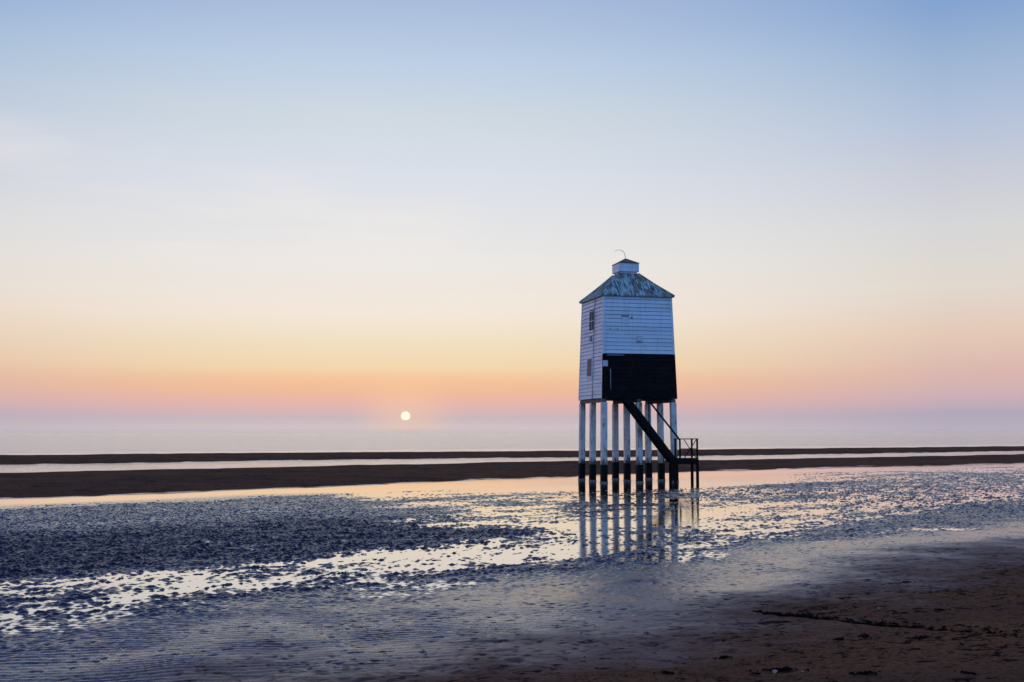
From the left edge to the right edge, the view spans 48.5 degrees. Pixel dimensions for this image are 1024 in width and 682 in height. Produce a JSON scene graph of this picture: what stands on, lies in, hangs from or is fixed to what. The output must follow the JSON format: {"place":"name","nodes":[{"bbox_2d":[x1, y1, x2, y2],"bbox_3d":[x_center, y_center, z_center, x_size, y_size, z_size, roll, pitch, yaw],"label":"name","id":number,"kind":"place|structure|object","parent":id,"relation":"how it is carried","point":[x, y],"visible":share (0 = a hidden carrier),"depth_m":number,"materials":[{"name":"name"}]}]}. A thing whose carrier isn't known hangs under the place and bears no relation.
{"place":"outdoors","nodes":[
{"label":"outdoors","id":0,"kind":"place"},
{"bbox_2d":[0,446,1023,681],"bbox_3d":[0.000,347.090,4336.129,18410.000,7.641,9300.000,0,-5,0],"label":"beach","id":1,"kind":"structure","parent":0,"point":[540,616],"depth_m":17.50,"materials":[{"name":"sand"}]},
{"bbox_2d":[145,587,1023,680],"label":"seaweed scraps","id":2,"kind":"object","parent":1,"relation":"on","point":[715,633],"visible":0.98,"depth_m":11.60,"materials":[{"name":"black plant"}]},
{"bbox_2d":[578,250,698,482],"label":"lighthouse","id":3,"kind":"object","parent":1,"relation":"on","point":[627,353],"visible":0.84,"depth_m":54.82,"materials":[{"name":"white paint"}]},
{"bbox_2d":[586,358,592,378],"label":"window","id":4,"kind":"structure","parent":3,"relation":"in","point":[589,361],"depth_m":56.09,"materials":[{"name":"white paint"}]},
{"bbox_2d":[588,310,594,332],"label":"window","id":5,"kind":"structure","parent":3,"relation":"in","point":[591,314],"depth_m":56.15,"materials":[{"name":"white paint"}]},
{"bbox_2d":[653,671,681,673],"bbox_3d":[1.391,2.974,10.206,0.255,0.027,0.111,0,-5,0],"label":"seaweed clump","id":6,"kind":"object","parent":1,"relation":"on","point":[666,672],"visible":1,"depth_m":10.19,"materials":[{"name":"black plant"}]},
{"bbox_2d":[714,655,731,658],"bbox_3d":[2.042,3.071,11.050,0.184,0.038,0.169,0,-5,0],"label":"seaweed clump","id":7,"kind":"object","parent":1,"relation":"on","point":[723,657],"visible":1,"depth_m":11.02,"materials":[{"name":"black plant"}]},
{"bbox_2d":[749,666,808,673],"bbox_3d":[2.348,2.904,10.053,0.535,0.051,0.241,0,-5,0],"label":"seaweed clump","id":8,"kind":"object","parent":1,"relation":"on","point":[786,668],"visible":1,"depth_m":10.02,"materials":[{"name":"black plant"}]},
{"bbox_2d":[857,633,872,638],"bbox_3d":[3.708,3.110,11.921,0.183,0.070,0.163,4,-6,-44],"label":"seaweed clump","id":9,"kind":"object","parent":1,"relation":"on","point":[865,635],"visible":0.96,"depth_m":11.93,"materials":[{"name":"black plant"}]},
{"bbox_2d":[849,671,881,674],"bbox_3d":[2.990,2.795,9.560,0.280,0.044,0.184,2,-5,-20],"label":"seaweed clump","id":10,"kind":"object","parent":1,"relation":"on","point":[862,672],"visible":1,"depth_m":9.55,"materials":[{"name":"black plant"}]},
{"bbox_2d":[753,609,1023,637],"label":"wrack line","id":11,"kind":"object","parent":1,"relation":"on","point":[809,616],"visible":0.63,"depth_m":13.02,"materials":[{"name":"black plant"}]},
{"bbox_2d":[915,634,931,638],"bbox_3d":[4.257,3.067,11.806,0.142,0.031,0.187,4,-6,-43],"label":"seaweed clump","id":12,"kind":"object","parent":1,"relation":"on","point":[925,636],"visible":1,"depth_m":11.78,"materials":[{"name":"black plant"}]},
{"bbox_2d":[954,670,978,674],"bbox_3d":[3.788,2.762,9.489,0.194,0.033,0.112,-2,-5,20],"label":"seaweed clump","id":13,"kind":"object","parent":1,"relation":"on","point":[965,672],"visible":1,"depth_m":9.47,"materials":[{"name":"black plant"}]},
{"bbox_2d":[0,432,1023,638],"bbox_3d":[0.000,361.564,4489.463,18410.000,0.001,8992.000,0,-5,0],"label":"water","id":14,"kind":"structure","parent":0,"point":[46,443],"depth_m":46.84,"materials":[{"name":"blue liquid"}]},
{"bbox_2d":[0,0,1023,431],"label":"sky","id":15,"kind":"structure","parent":0,"point":[216,215],"materials":[{"name":"blue"}]}
]}

